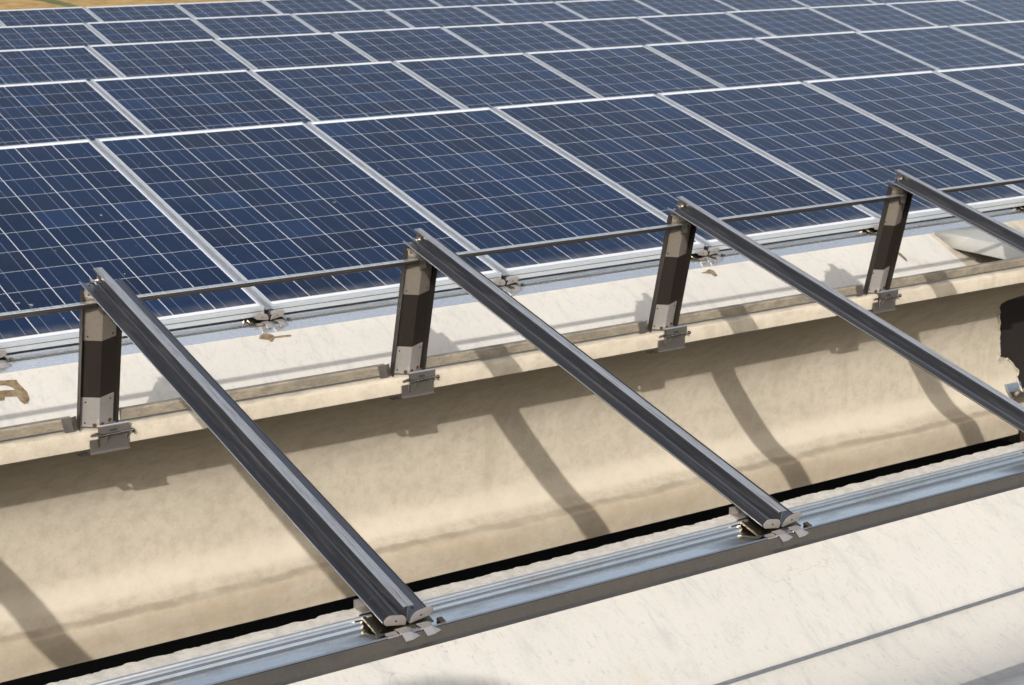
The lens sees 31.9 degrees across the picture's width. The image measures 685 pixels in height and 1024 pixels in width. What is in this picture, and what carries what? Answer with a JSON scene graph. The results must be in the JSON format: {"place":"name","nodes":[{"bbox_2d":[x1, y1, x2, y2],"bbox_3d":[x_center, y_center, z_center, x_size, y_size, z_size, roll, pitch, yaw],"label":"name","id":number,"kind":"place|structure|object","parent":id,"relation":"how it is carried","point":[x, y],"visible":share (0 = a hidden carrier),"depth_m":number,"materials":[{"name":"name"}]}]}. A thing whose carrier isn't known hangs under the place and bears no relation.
{"place":"outdoors","nodes":[
{"label":"outdoors","id":0,"kind":"place"},
{"bbox_2d":[0,0,244,9],"bbox_3d":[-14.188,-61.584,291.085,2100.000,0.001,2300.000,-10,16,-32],"label":"field","id":1,"kind":"structure","parent":0,"point":[18,4],"depth_m":174.27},
{"bbox_2d":[0,439,1014,684],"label":"hall floor","id":2,"kind":"structure","parent":0,"point":[140,654],"depth_m":23.12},
{"bbox_2d":[999,433,1019,442],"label":"hall wall","id":3,"kind":"structure","parent":2,"relation":"on","point":[1015,438],"depth_m":28.35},
{"bbox_2d":[46,441,1023,684],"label":"roof beam","id":4,"kind":"structure","parent":3,"relation":"on","point":[714,627],"depth_m":3.92,"materials":[{"name":"white concrete"}]},
{"bbox_2d":[89,614,423,684],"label":"zinc strip","id":5,"kind":"object","parent":4,"relation":"on","point":[232,665],"visible":0.94,"depth_m":3.48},
{"bbox_2d":[79,267,445,641],"bbox_3d":[-0.652,0.196,4.203,0.150,0.052,1.734,-10,31,-32],"label":"mounting rail","id":6,"kind":"object","parent":4,"relation":"on","point":[383,591],"visible":1,"depth_m":4.04,"materials":[{"name":"metal"}]},
{"bbox_2d":[410,519,794,649],"bbox_3d":[0.207,0.509,3.901,1.022,0.061,0.093,-10,16,-32],"label":"zinc strip","id":7,"kind":"object","parent":4,"relation":"on","point":[475,603],"visible":0.9,"depth_m":3.87,"materials":[{"name":"metal"}]},
{"bbox_2d":[403,228,811,541],"bbox_3d":[0.181,0.057,4.739,0.150,0.052,1.734,-10,31,-32],"label":"mounting rail","id":8,"kind":"object","parent":4,"relation":"on","point":[766,513],"visible":1,"depth_m":4.59,"materials":[{"name":"silver metal"}]},
{"bbox_2d":[667,196,1023,432],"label":"mounting rail","id":9,"kind":"object","parent":4,"relation":"on","point":[1002,406],"visible":1,"depth_m":5.25,"materials":[{"name":"silver metal"}]},
{"bbox_2d":[715,587,1023,684],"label":"steel rope","id":10,"kind":"object","parent":4,"relation":"on","point":[813,655],"visible":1,"depth_m":3.91,"materials":[{"name":"metal"}]},
{"bbox_2d":[783,449,1023,549],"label":"zinc strip","id":11,"kind":"object","parent":4,"relation":"on","point":[843,509],"visible":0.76,"depth_m":4.38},
{"bbox_2d":[888,170,1023,252],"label":"mounting rail","id":12,"kind":"object","parent":4,"relation":"on","point":[985,223],"visible":1,"depth_m":6.19,"materials":[{"name":"silver metal"}]},
{"bbox_3d":[3.940,-1.110,12.123,23.100,0.861,1.098,-10,16,-32],"label":"roof beam","id":13,"kind":"object","parent":3,"relation":"on","visible":0},
{"bbox_2d":[88,81,149,133],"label":"mounting rail","id":14,"kind":"object","parent":13,"relation":"on","point":[121,109],"visible":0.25,"depth_m":9.90,"materials":[{"name":"silver metal"}]},
{"bbox_2d":[0,79,145,145],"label":"solar panel","id":15,"kind":"object","parent":14,"relation":"on","point":[44,112],"visible":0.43,"depth_m":9.69,"materials":[{"name":"blue glass"}]},
{"bbox_2d":[248,71,316,120],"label":"mounting rail","id":16,"kind":"object","parent":13,"relation":"on","point":[287,99],"visible":0.16,"depth_m":10.43,"materials":[{"name":"silver metal"}]},
{"bbox_2d":[90,69,313,133],"bbox_3d":[-1.556,-1.193,9.905,0.974,0.037,1.685,-10,31,-32],"label":"solar panel","id":17,"kind":"object","parent":16,"relation":"attached to","point":[157,104],"visible":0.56,"depth_m":10.17,"materials":[{"name":"blue glass"}]},
{"bbox_2d":[393,62,466,108],"bbox_3d":[-0.288,-1.376,10.689,0.150,0.052,1.734,-10,31,-32],"label":"mounting rail","id":18,"kind":"object","parent":13,"relation":"on","point":[420,79],"visible":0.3,"depth_m":10.97,"materials":[{"name":"silver metal"}]},
{"bbox_2d":[250,61,463,120],"bbox_3d":[-0.723,-1.331,10.442,0.974,0.036,1.685,-10,31,-32],"label":"solar panel","id":19,"kind":"object","parent":18,"relation":"attached to","point":[344,91],"visible":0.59,"depth_m":10.70,"materials":[{"name":"blue glass"}]},
{"bbox_2d":[523,53,601,97],"bbox_3d":[0.545,-1.515,11.225,0.150,0.052,1.734,-10,31,-32],"label":"mounting rail","id":20,"kind":"object","parent":13,"relation":"on","point":[562,75],"visible":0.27,"depth_m":11.51,"materials":[{"name":"silver metal"}]},
{"bbox_2d":[394,53,598,108],"bbox_3d":[0.110,-1.470,10.977,0.974,0.036,1.685,-9,31,-32],"label":"solar panel","id":21,"kind":"object","parent":20,"relation":"attached to","point":[482,81],"visible":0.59,"depth_m":11.24,"materials":[{"name":"blue glass"}]},
{"bbox_2d":[645,46,724,87],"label":"mounting rail","id":22,"kind":"object","parent":13,"relation":"on","point":[684,66],"visible":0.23,"depth_m":12.05,"materials":[{"name":"silver metal"}]},
{"bbox_2d":[525,45,721,97],"bbox_3d":[0.943,-1.609,11.513,0.974,0.036,1.685,-9,31,-32],"label":"solar panel","id":23,"kind":"object","parent":22,"relation":"attached to","point":[602,72],"visible":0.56,"depth_m":11.78,"materials":[{"name":"blue glass"}]},
{"bbox_2d":[755,38,835,77],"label":"mounting rail","id":24,"kind":"object","parent":13,"relation":"on","point":[795,58],"visible":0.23,"depth_m":12.58,"materials":[{"name":"silver metal"}]},
{"bbox_2d":[645,38,833,86],"bbox_3d":[1.776,-1.750,12.048,0.974,0.036,1.685,-10,31,-32],"label":"solar panel","id":25,"kind":"object","parent":24,"relation":"attached to","point":[737,62],"visible":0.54,"depth_m":12.31,"materials":[{"name":"blue glass"}]},
{"bbox_2d":[856,32,938,69],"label":"mounting rail","id":26,"kind":"object","parent":13,"relation":"on","point":[898,51],"visible":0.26,"depth_m":13.11,"materials":[{"name":"silver metal"}]},
{"bbox_2d":[755,31,937,77],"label":"solar panel","id":27,"kind":"object","parent":26,"relation":"attached to","point":[844,54],"visible":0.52,"depth_m":12.85,"materials":[{"name":"blue glass"}]},
{"bbox_2d":[949,26,1023,57],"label":"mounting rail","id":28,"kind":"object","parent":13,"relation":"on","point":[985,41],"visible":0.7,"depth_m":13.70,"materials":[{"name":"silver metal"}]},
{"bbox_2d":[856,26,1023,69],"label":"solar panel","id":29,"kind":"object","parent":28,"relation":"attached to","point":[942,47],"visible":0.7,"depth_m":13.39,"materials":[{"name":"blue glass"}]},
{"bbox_3d":[2.458,-1.617,14.296,23.100,0.861,1.098,-10,16,-32],"label":"roof beam","id":30,"kind":"object","parent":3,"relation":"on","visible":0},
{"bbox_2d":[85,46,123,76],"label":"mounting rail","id":31,"kind":"object","parent":30,"relation":"on","point":[104,61],"visible":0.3,"depth_m":12.69,"materials":[{"name":"silver metal"}]},
{"bbox_2d":[0,46,119,84],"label":"solar panel","id":32,"kind":"object","parent":31,"relation":"attached to","point":[31,65],"visible":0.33,"depth_m":12.47,"materials":[{"name":"blue glass"}]},
{"bbox_2d":[214,39,255,69],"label":"mounting rail","id":33,"kind":"object","parent":30,"relation":"on","point":[234,54],"visible":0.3,"depth_m":13.21,"materials":[{"name":"silver metal"}]},
{"bbox_2d":[88,39,252,76],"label":"solar panel","id":34,"kind":"object","parent":33,"relation":"attached to","point":[157,58],"visible":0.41,"depth_m":12.95,"materials":[{"name":"blue glass"}]},
{"bbox_2d":[332,33,375,61],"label":"mounting rail","id":35,"kind":"object","parent":30,"relation":"on","point":[354,48],"visible":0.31,"depth_m":13.74,"materials":[{"name":"silver metal"}]},
{"bbox_2d":[215,32,373,68],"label":"solar panel","id":36,"kind":"object","parent":35,"relation":"attached to","point":[286,51],"visible":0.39,"depth_m":13.48,"materials":[{"name":"blue glass"}]},
{"bbox_2d":[442,27,487,54],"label":"mounting rail","id":37,"kind":"object","parent":30,"relation":"on","point":[464,41],"visible":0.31,"depth_m":14.28,"materials":[{"name":"silver metal"}]},
{"bbox_2d":[333,26,485,61],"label":"solar panel","id":38,"kind":"object","parent":37,"relation":"attached to","point":[392,45],"visible":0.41,"depth_m":14.01,"materials":[{"name":"blue glass"}]},
{"bbox_2d":[542,22,589,47],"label":"mounting rail","id":39,"kind":"object","parent":30,"relation":"on","point":[565,34],"visible":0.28,"depth_m":14.83,"materials":[{"name":"silver metal"}]},
{"bbox_2d":[443,22,587,54],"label":"solar panel","id":40,"kind":"object","parent":39,"relation":"attached to","point":[504,38],"visible":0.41,"depth_m":14.55,"materials":[{"name":"blue glass"}]},
{"bbox_2d":[637,17,685,41],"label":"mounting rail","id":41,"kind":"object","parent":30,"relation":"on","point":[661,29],"visible":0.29,"depth_m":15.38,"materials":[{"name":"silver metal"}]},
{"bbox_2d":[544,17,683,47],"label":"solar panel","id":42,"kind":"object","parent":41,"relation":"attached to","point":[611,32],"visible":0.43,"depth_m":15.09,"materials":[{"name":"blue glass"}]},
{"bbox_2d":[724,12,774,35],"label":"mounting rail","id":43,"kind":"object","parent":30,"relation":"on","point":[748,23],"visible":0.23,"depth_m":15.90,"materials":[{"name":"silver metal"}]},
{"bbox_2d":[639,12,771,41],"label":"solar panel","id":44,"kind":"object","parent":43,"relation":"attached to","point":[703,26],"visible":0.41,"depth_m":15.63,"materials":[{"name":"blue glass"}]},
{"bbox_3d":[0.976,-2.124,16.469,23.100,0.861,1.098,-10,16,-32],"label":"roof beam","id":45,"kind":"object","parent":3,"relation":"on","visible":0},
{"bbox_2d":[85,24,109,43],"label":"mounting rail","id":46,"kind":"object","parent":45,"relation":"on","point":[93,30],"visible":0.21,"depth_m":15.43,"materials":[{"name":"silver metal"}]},
{"bbox_2d":[0,23,107,49],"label":"solar panel","id":47,"kind":"object","parent":46,"relation":"attached to","point":[45,36],"visible":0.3,"depth_m":15.19,"materials":[{"name":"blue glass"}]},
{"bbox_2d":[192,19,217,37],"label":"mounting rail","id":48,"kind":"object","parent":45,"relation":"on","point":[204,28],"visible":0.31,"depth_m":15.97,"materials":[{"name":"silver metal"}]},
{"bbox_2d":[86,18,215,43],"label":"solar panel","id":49,"kind":"object","parent":48,"relation":"attached to","point":[140,31],"visible":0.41,"depth_m":15.69,"materials":[{"name":"blue glass"}]},
{"bbox_2d":[290,14,319,32],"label":"mounting rail","id":50,"kind":"object","parent":45,"relation":"on","point":[304,23],"visible":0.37,"depth_m":16.50,"materials":[{"name":"silver metal"}]},
{"bbox_2d":[192,14,316,37],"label":"solar panel","id":51,"kind":"object","parent":50,"relation":"attached to","point":[251,25],"visible":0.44,"depth_m":16.23,"materials":[{"name":"blue glass"}]},
{"bbox_2d":[384,10,413,27],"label":"mounting rail","id":52,"kind":"object","parent":45,"relation":"on","point":[399,19],"visible":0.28,"depth_m":17.04,"materials":[{"name":"silver metal"}]},
{"bbox_2d":[293,10,411,32],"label":"solar panel","id":53,"kind":"object","parent":52,"relation":"attached to","point":[332,22],"visible":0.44,"depth_m":16.77,"materials":[{"name":"blue glass"}]},
{"bbox_2d":[472,6,502,23],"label":"mounting rail","id":54,"kind":"object","parent":45,"relation":"on","point":[487,14],"visible":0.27,"depth_m":17.57,"materials":[{"name":"silver metal"}]},
{"bbox_2d":[385,5,501,27],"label":"solar panel","id":55,"kind":"object","parent":54,"relation":"attached to","point":[441,17],"visible":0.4,"depth_m":17.31,"materials":[{"name":"blue glass"}]},
{"bbox_2d":[554,2,586,18],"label":"mounting rail","id":56,"kind":"object","parent":45,"relation":"on","point":[570,10],"visible":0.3,"depth_m":18.11,"materials":[{"name":"silver metal"}]},
{"bbox_2d":[473,2,584,22],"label":"solar panel","id":57,"kind":"object","parent":56,"relation":"attached to","point":[528,12],"visible":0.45,"depth_m":17.84,"materials":[{"name":"blue glass"}]},
{"bbox_2d":[556,0,663,18],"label":"solar panel","id":58,"kind":"object","parent":56,"relation":"attached to","point":[593,9],"visible":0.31,"depth_m":18.37,"materials":[{"name":"blue glass"}]},
{"bbox_3d":[-0.506,-2.632,18.641,23.100,0.861,1.098,-10,16,-32],"label":"roof beam","id":59,"kind":"object","parent":3,"relation":"on","visible":0},
{"bbox_2d":[175,4,194,17],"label":"mounting rail","id":60,"kind":"object","parent":59,"relation":"on","point":[184,10],"visible":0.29,"depth_m":18.71,"materials":[{"name":"silver metal"}]},
{"bbox_2d":[85,3,192,21],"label":"solar panel","id":61,"kind":"object","parent":60,"relation":"attached to","point":[136,12],"visible":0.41,"depth_m":18.44,"materials":[{"name":"blue glass"}]},
{"bbox_2d":[0,219,1023,682],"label":"roof beam","id":62,"kind":"structure","parent":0,"point":[170,525],"depth_m":6.27,"materials":[{"name":"white concrete"}]},
{"bbox_2d":[0,350,14,367],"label":"mounting rail","id":63,"kind":"object","parent":62,"relation":"on","point":[3,360],"visible":1,"depth_m":5.80,"materials":[{"name":"silver metal"}]},
{"bbox_2d":[0,139,263,352],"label":"solar panel","id":64,"kind":"object","parent":63,"relation":"on","point":[73,213],"visible":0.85,"depth_m":6.57,"materials":[{"name":"blue glass"}]},
{"bbox_2d":[77,289,134,455],"bbox_3d":[-1.109,0.083,4.915,0.156,0.501,0.061,-10,31,-32],"label":"support post","id":65,"kind":"object","parent":62,"relation":"on","point":[99,358],"visible":0.91,"depth_m":4.93,"materials":[{"name":"brown metal"}]},
{"bbox_2d":[0,318,271,373],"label":"zinc strip","id":66,"kind":"object","parent":62,"relation":"on","point":[69,353],"visible":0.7,"depth_m":6.07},
{"bbox_2d":[92,140,291,327],"bbox_3d":[-1.298,-0.451,6.914,0.150,0.052,1.734,-10,31,-32],"label":"mounting rail","id":67,"kind":"object","parent":62,"relation":"on","point":[266,318],"visible":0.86,"depth_m":6.58,"materials":[{"name":"silver metal"}]},
{"bbox_2d":[119,363,390,419],"bbox_3d":[-0.741,0.144,5.274,0.880,0.039,0.027,-10,16,-32],"label":"lip flashing","id":68,"kind":"object","parent":62,"relation":"attached to","point":[180,403],"visible":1,"depth_m":5.29,"materials":[{"name":"metal"}]},
{"bbox_2d":[270,287,477,332],"bbox_3d":[-0.453,-0.133,6.606,0.999,0.065,0.089,-10,16,-32],"label":"zinc strip","id":69,"kind":"object","parent":62,"relation":"on","point":[354,311],"visible":0.6,"depth_m":6.52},
{"bbox_2d":[389,247,439,399],"bbox_3d":[-0.277,-0.056,5.451,0.156,0.501,0.061,-10,31,-32],"label":"support post","id":70,"kind":"object","parent":62,"relation":"on","point":[413,317],"visible":0.96,"depth_m":5.46,"materials":[{"name":"brown metal"}]},
{"bbox_2d":[136,257,425,300],"bbox_3d":[-0.645,-0.173,5.097,0.938,0.033,0.027,-10,16,-32],"label":"cross bar","id":71,"kind":"object","parent":70,"relation":"attached to","point":[421,261],"visible":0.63,"depth_m":5.09,"materials":[{"name":"grey metal"}]},
{"bbox_2d":[304,123,525,291],"bbox_3d":[-0.465,-0.591,7.449,0.150,0.052,1.734,-10,31,-32],"label":"mounting rail","id":72,"kind":"object","parent":62,"relation":"on","point":[503,283],"visible":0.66,"depth_m":7.18,"materials":[{"name":"silver metal"}]},
{"bbox_2d":[95,122,501,314],"bbox_3d":[-0.900,-0.546,7.202,0.974,0.036,1.685,-10,31,-32],"label":"solar panel","id":73,"kind":"object","parent":72,"relation":"attached to","point":[244,203],"visible":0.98,"depth_m":7.15,"materials":[{"name":"blue glass"}]},
{"bbox_2d":[425,320,647,367],"bbox_3d":[0.092,0.004,5.810,0.880,0.039,0.027,-10,16,-32],"label":"lip flashing","id":74,"kind":"object","parent":62,"relation":"attached to","point":[641,326],"visible":0.85,"depth_m":5.75,"materials":[{"name":"beige metal"}]},
{"bbox_2d":[491,108,725,261],"bbox_3d":[0.368,-0.730,7.985,0.150,0.052,1.734,-10,31,-32],"label":"mounting rail","id":75,"kind":"object","parent":62,"relation":"on","point":[705,253],"visible":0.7,"depth_m":7.76,"materials":[{"name":"silver metal"}]},
{"bbox_2d":[307,107,704,280],"bbox_3d":[-0.067,-0.684,7.738,0.974,0.037,1.685,-10,31,-32],"label":"solar panel","id":76,"kind":"object","parent":75,"relation":"attached to","point":[481,178],"visible":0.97,"depth_m":7.66,"materials":[{"name":"blue glass"}]},
{"bbox_2d":[507,257,710,295],"bbox_3d":[0.380,-0.273,7.142,0.999,0.065,0.089,-10,16,-32],"label":"zinc strip","id":77,"kind":"object","parent":62,"relation":"on","point":[564,280],"visible":0.68,"depth_m":7.09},
{"bbox_2d":[646,213,696,353],"bbox_3d":[0.556,-0.196,5.987,0.156,0.501,0.061,-10,31,-32],"label":"support post","id":78,"kind":"object","parent":62,"relation":"on","point":[673,269],"visible":0.96,"depth_m":6.00,"materials":[{"name":"brown metal"}]},
{"bbox_2d":[456,222,688,257],"bbox_3d":[0.188,-0.312,5.633,0.938,0.033,0.027,-10,16,-32],"label":"cross bar","id":79,"kind":"object","parent":78,"relation":"attached to","point":[533,245],"visible":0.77,"depth_m":5.64,"materials":[{"name":"grey metal"}]},
{"bbox_2d":[655,94,880,233],"bbox_3d":[1.201,-0.870,8.521,0.150,0.052,1.734,-10,31,-32],"label":"mounting rail","id":80,"kind":"object","parent":62,"relation":"on","point":[873,229],"visible":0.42,"depth_m":8.44,"materials":[{"name":"silver metal"}]},
{"bbox_2d":[493,94,879,250],"bbox_3d":[0.766,-0.824,8.273,0.974,0.037,1.685,-10,31,-32],"label":"solar panel","id":81,"kind":"object","parent":80,"relation":"attached to","point":[657,153],"visible":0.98,"depth_m":8.23,"materials":[{"name":"blue glass"}]},
{"bbox_2d":[678,284,863,323],"bbox_3d":[0.925,-0.135,6.345,0.880,0.039,0.027,-10,16,-32],"label":"lip flashing","id":82,"kind":"object","parent":62,"relation":"attached to","point":[718,312],"visible":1,"depth_m":6.29,"materials":[{"name":"beige metal"}]},
{"bbox_2d":[709,229,876,265],"bbox_3d":[1.213,-0.412,7.677,0.999,0.065,0.089,-10,16,-32],"label":"zinc strip","id":83,"kind":"object","parent":62,"relation":"on","point":[816,243],"visible":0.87,"depth_m":7.71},
{"bbox_2d":[863,185,912,313],"bbox_3d":[1.389,-0.335,6.522,0.156,0.501,0.061,-10,31,-32],"label":"support post","id":84,"kind":"object","parent":62,"relation":"on","point":[888,240],"visible":0.92,"depth_m":6.53,"materials":[{"name":"brown metal"}]},
{"bbox_2d":[802,82,1023,209],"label":"mounting rail","id":85,"kind":"object","parent":62,"relation":"on","point":[1021,207],"visible":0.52,"depth_m":9.10,"materials":[{"name":"silver metal"}]},
{"bbox_2d":[657,81,1023,222],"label":"solar panel","id":86,"kind":"object","parent":85,"relation":"attached to","point":[838,147],"visible":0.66,"depth_m":8.79,"materials":[{"name":"blue glass"}]},
{"bbox_2d":[890,256,1023,287],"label":"lip flashing","id":87,"kind":"object","parent":62,"relation":"attached to","point":[954,272],"visible":1,"depth_m":6.83,"materials":[{"name":"beige metal"}]},
{"bbox_2d":[902,207,1023,237],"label":"zinc strip","id":88,"kind":"object","parent":62,"relation":"on","point":[921,227],"visible":0.55,"depth_m":8.18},
{"bbox_2d":[933,71,1023,112],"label":"mounting rail","id":89,"kind":"object","parent":62,"relation":"on","point":[978,91],"visible":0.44,"depth_m":9.95,"materials":[{"name":"silver metal"}]},
{"bbox_2d":[803,70,1023,190],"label":"solar panel","id":90,"kind":"object","parent":89,"relation":"attached to","point":[980,131],"visible":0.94,"depth_m":9.47,"materials":[{"name":"blue glass"}]},
{"bbox_2d":[936,226,1023,259],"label":"joint cover","id":91,"kind":"object","parent":62,"relation":"on","point":[972,239],"visible":0.67,"depth_m":7.95,"materials":[{"name":"grey metal"}]},
{"bbox_2d":[999,295,1023,388],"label":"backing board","id":92,"kind":"object","parent":62,"relation":"attached to","point":[1012,330],"visible":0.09,"depth_m":8.02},
{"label":"rail","id":93,"kind":"object","parent":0,"visible":0},
{"bbox_2d":[934,63,1023,110],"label":"solar panel","id":94,"kind":"object","parent":93,"relation":"attached to","point":[1004,83],"visible":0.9,"depth_m":10.19,"materials":[{"name":"blue glass"}]},
{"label":"rail","id":95,"kind":"object","parent":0,"visible":0},
{"bbox_2d":[949,20,1023,56],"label":"solar panel","id":96,"kind":"object","parent":95,"relation":"attached to","point":[1008,35],"visible":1,"depth_m":13.96,"materials":[{"name":"blue glass"}]},
{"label":"rail","id":97,"kind":"object","parent":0,"visible":0},
{"bbox_2d":[726,7,856,35],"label":"solar panel","id":98,"kind":"object","parent":97,"relation":"attached to","point":[789,21],"visible":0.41,"depth_m":16.16,"materials":[{"name":"blue glass"}]},
{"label":"rail","id":99,"kind":"object","parent":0,"visible":0},
{"bbox_2d":[808,3,934,30],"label":"solar panel","id":100,"kind":"object","parent":99,"relation":"attached to","point":[870,17],"visible":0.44,"depth_m":16.69,"materials":[{"name":"blue glass"}]},
{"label":"rail","id":101,"kind":"object","parent":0,"visible":0},
{"bbox_2d":[885,0,1007,25],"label":"solar panel","id":102,"kind":"object","parent":101,"relation":"attached to","point":[945,12],"visible":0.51,"depth_m":17.23,"materials":[{"name":"blue glass"}]},
{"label":"rail","id":103,"kind":"object","parent":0,"visible":0},
{"bbox_2d":[637,0,737,14],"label":"solar panel","id":104,"kind":"object","parent":103,"relation":"attached to","point":[671,7],"visible":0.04,"depth_m":18.85,"materials":[{"name":"blue glass"}]},
{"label":"rail","id":105,"kind":"object","parent":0,"visible":0},
{"bbox_2d":[0,7,99,25],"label":"solar panel","id":106,"kind":"object","parent":105,"relation":"attached to","point":[40,16],"visible":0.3,"depth_m":17.90,"materials":[{"name":"blue glass"}]},
{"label":"rail","id":107,"kind":"object","parent":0,"visible":0},
{"bbox_2d":[176,0,279,17],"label":"solar panel","id":108,"kind":"object","parent":107,"relation":"attached to","point":[225,8],"visible":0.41,"depth_m":18.97,"materials":[{"name":"blue glass"}]},
{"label":"rail","id":109,"kind":"object","parent":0,"visible":0},
{"bbox_2d":[263,0,361,13],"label":"solar panel","id":110,"kind":"object","parent":109,"relation":"attached to","point":[296,6],"visible":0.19,"depth_m":19.46,"materials":[{"name":"blue glass"}]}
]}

